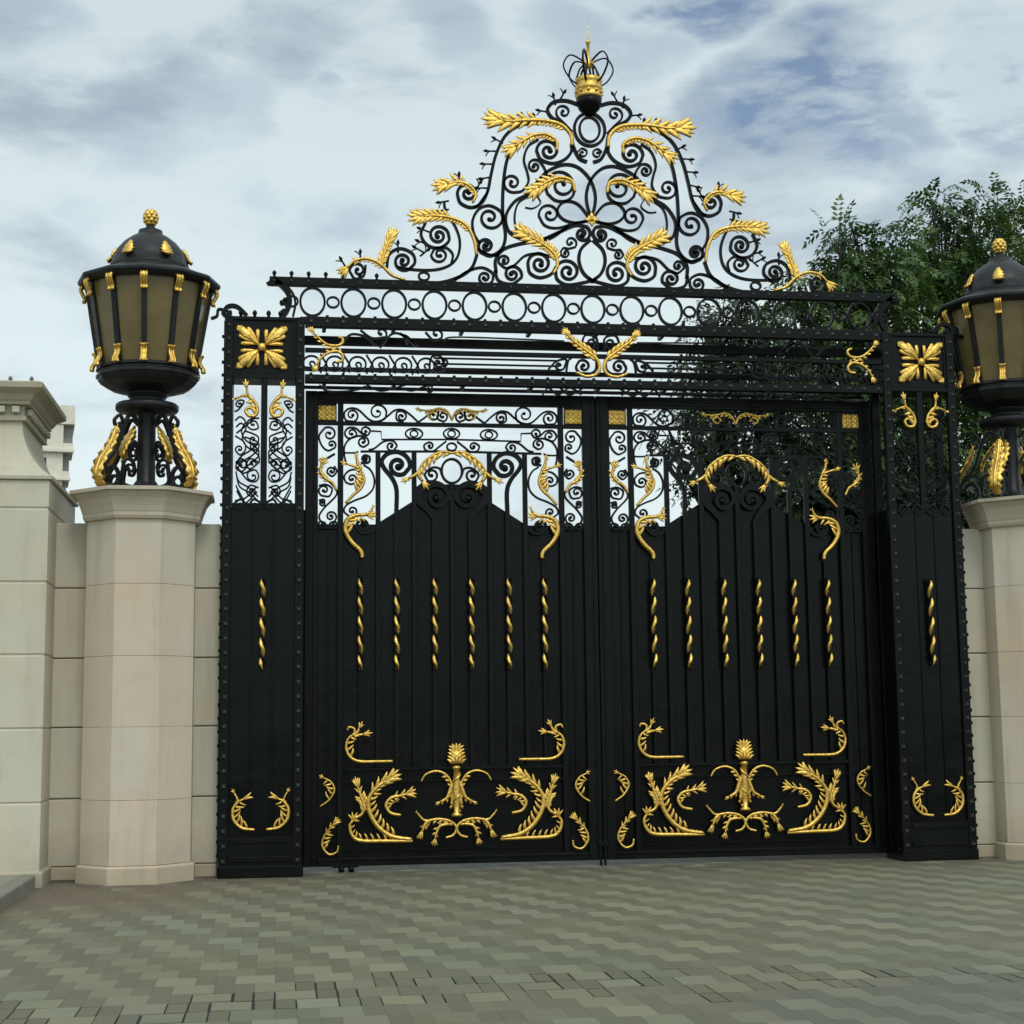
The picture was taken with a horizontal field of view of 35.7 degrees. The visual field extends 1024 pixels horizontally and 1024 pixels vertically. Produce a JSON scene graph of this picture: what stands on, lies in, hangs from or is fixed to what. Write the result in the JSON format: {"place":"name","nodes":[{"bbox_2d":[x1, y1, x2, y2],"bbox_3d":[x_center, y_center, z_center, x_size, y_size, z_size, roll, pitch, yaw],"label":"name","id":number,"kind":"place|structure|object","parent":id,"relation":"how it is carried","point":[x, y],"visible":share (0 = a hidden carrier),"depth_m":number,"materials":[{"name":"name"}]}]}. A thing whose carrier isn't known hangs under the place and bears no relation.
{"place":"outdoors","nodes":[
{"label":"outdoors","id":0,"kind":"place"},
{"bbox_2d":[0,875,19,887],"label":"pavement","id":1,"kind":"structure","parent":0,"point":[4,880],"depth_m":14.38,"materials":[{"name":"grey concrete"}]},
{"bbox_2d":[0,376,78,887],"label":"block pier","id":2,"kind":"structure","parent":0,"point":[38,502],"depth_m":15.15,"materials":[{"name":"grey stone"}]},
{"bbox_2d":[42,405,74,489],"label":"apartment building","id":3,"kind":"structure","parent":0,"point":[58,451],"depth_m":162.27,"materials":[{"name":"grey concrete"}]},
{"bbox_2d":[0,853,1023,1023],"bbox_3d":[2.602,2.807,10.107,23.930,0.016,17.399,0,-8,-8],"label":"paving","id":4,"kind":"structure","parent":0,"point":[873,938],"depth_m":10.65,"materials":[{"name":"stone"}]},
{"bbox_2d":[0,875,34,912],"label":"kerb","id":5,"kind":"structure","parent":4,"relation":"on","point":[16,889],"depth_m":13.74,"materials":[{"name":"stone"}]},
{"bbox_2d":[48,523,92,880],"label":"stone wall","id":6,"kind":"structure","parent":4,"relation":"on","point":[67,727],"depth_m":15.63,"materials":[{"name":"grey stone"}]},
{"bbox_2d":[69,485,214,885],"bbox_3d":[-3.675,1.705,15.706,1.380,3.776,1.380,0,-8,-8],"label":"lamp pedestal","id":7,"kind":"object","parent":4,"relation":"on","point":[137,776],"visible":0.97,"depth_m":15.28,"materials":[{"name":"stone"}]},
{"bbox_2d":[78,209,220,489],"bbox_3d":[-3.697,-1.639,16.146,1.430,2.969,1.430,0,-8,-8],"label":"gate lantern","id":8,"kind":"object","parent":7,"relation":"on","point":[148,299],"visible":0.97,"depth_m":15.79,"materials":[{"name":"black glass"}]},
{"bbox_2d":[191,524,221,877],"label":"stone wall","id":9,"kind":"structure","parent":4,"relation":"on","point":[206,710],"depth_m":15.83,"materials":[{"name":"grey stone"}]},
{"bbox_2d":[210,303,304,878],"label":"iron pier","id":10,"kind":"structure","parent":4,"relation":"on","point":[260,759],"depth_m":15.83,"materials":[{"name":"black metal"}]},
{"bbox_2d":[303,391,608,872],"bbox_3d":[-0.579,1.189,16.475,3.122,4.927,0.156,0,-8,-8],"label":"gate leaf","id":11,"kind":"object","parent":10,"relation":"attached to","point":[451,679],"visible":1,"depth_m":16.46,"materials":[{"name":"black metal"}]},
{"bbox_2d":[266,19,900,401],"bbox_3d":[0.873,-3.316,17.223,6.981,4.340,0.715,0,-8,-8],"label":"gate overthrow","id":12,"kind":"object","parent":10,"relation":"attached to","point":[588,103],"visible":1,"depth_m":17.09,"materials":[{"name":"black metal"}]},
{"bbox_2d":[867,322,978,860],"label":"iron pier","id":13,"kind":"structure","parent":4,"relation":"on","point":[931,799],"depth_m":16.88,"materials":[{"name":"black metal"}]},
{"bbox_2d":[595,396,887,859],"bbox_3d":[2.438,1.184,16.916,3.068,4.872,0.144,0,-8,-8],"label":"gate leaf","id":14,"kind":"object","parent":13,"relation":"attached to","point":[740,689],"visible":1,"depth_m":16.91,"materials":[{"name":"black metal"}]},
{"bbox_2d":[962,529,996,857],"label":"stone wall","id":15,"kind":"structure","parent":4,"relation":"on","point":[979,694],"depth_m":17.01,"materials":[{"name":"grey stone"}]},
{"bbox_2d":[961,495,1023,859],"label":"lamp pedestal","id":16,"kind":"object","parent":4,"relation":"on","point":[998,522],"visible":0.89,"depth_m":16.78,"materials":[{"name":"stone"}]},
{"bbox_2d":[936,238,1023,503],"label":"gate lantern","id":17,"kind":"object","parent":16,"relation":"on","point":[984,314],"visible":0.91,"depth_m":17.16,"materials":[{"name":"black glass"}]},
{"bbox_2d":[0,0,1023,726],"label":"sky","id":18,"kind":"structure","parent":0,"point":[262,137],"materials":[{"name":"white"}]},
{"label":"ground","id":19,"kind":"structure","parent":0,"visible":0},
{"bbox_2d":[637,284,842,522],"bbox_3d":[2.812,0.545,19.681,2.690,6.958,1.729,0,-8,-8],"label":"broadleaf tree","id":20,"kind":"object","parent":19,"relation":"on","point":[716,436],"visible":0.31,"depth_m":19.77,"materials":[{"name":"green plant"}]},
{"bbox_2d":[744,469,860,526],"bbox_3d":[3.530,1.817,18.842,2.277,4.672,1.751,0,-8,-8],"label":"dark shrub","id":21,"kind":"object","parent":19,"relation":"on","point":[780,496],"visible":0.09,"depth_m":18.70,"materials":[{"name":"green plant"}]},
{"bbox_2d":[794,457,918,526],"bbox_3d":[4.273,1.759,19.134,2.356,4.841,1.766,0,-8,-8],"label":"dark shrub","id":22,"kind":"object","parent":19,"relation":"on","point":[853,473],"visible":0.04,"depth_m":19.10,"materials":[{"name":"green plant"}]},
{"bbox_2d":[745,194,974,522],"bbox_3d":[4.600,-0.116,21.105,3.117,8.596,2.130,0,-8,-8],"label":"broadleaf tree","id":23,"kind":"object","parent":19,"relation":"on","point":[852,277],"visible":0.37,"depth_m":21.23,"materials":[{"name":"green plant"}]},
{"bbox_2d":[857,176,1023,498],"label":"broadleaf tree","id":24,"kind":"object","parent":19,"relation":"on","point":[969,257],"visible":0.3,"depth_m":22.53,"materials":[{"name":"green plant"}]},
{"bbox_2d":[883,473,1009,716],"bbox_3d":[5.088,1.807,19.164,2.496,4.651,1.854,0,-8,-8],"label":"dark shrub","id":25,"kind":"object","parent":19,"relation":"on","point":[970,489],"visible":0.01,"depth_m":19.05,"materials":[{"name":"green plant"}]},
{"bbox_2d":[909,468,1016,716],"bbox_3d":[5.914,1.743,19.414,2.589,4.725,1.926,0,-8,-8],"label":"dark shrub","id":26,"kind":"object","parent":19,"relation":"on","point":[987,493],"visible":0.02,"depth_m":19.31,"materials":[{"name":"green plant"}]},
{"bbox_2d":[959,172,1023,494],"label":"broadleaf tree","id":27,"kind":"object","parent":19,"relation":"on","point":[1017,237],"visible":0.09,"depth_m":24.51,"materials":[{"name":"green plant"}]}
]}

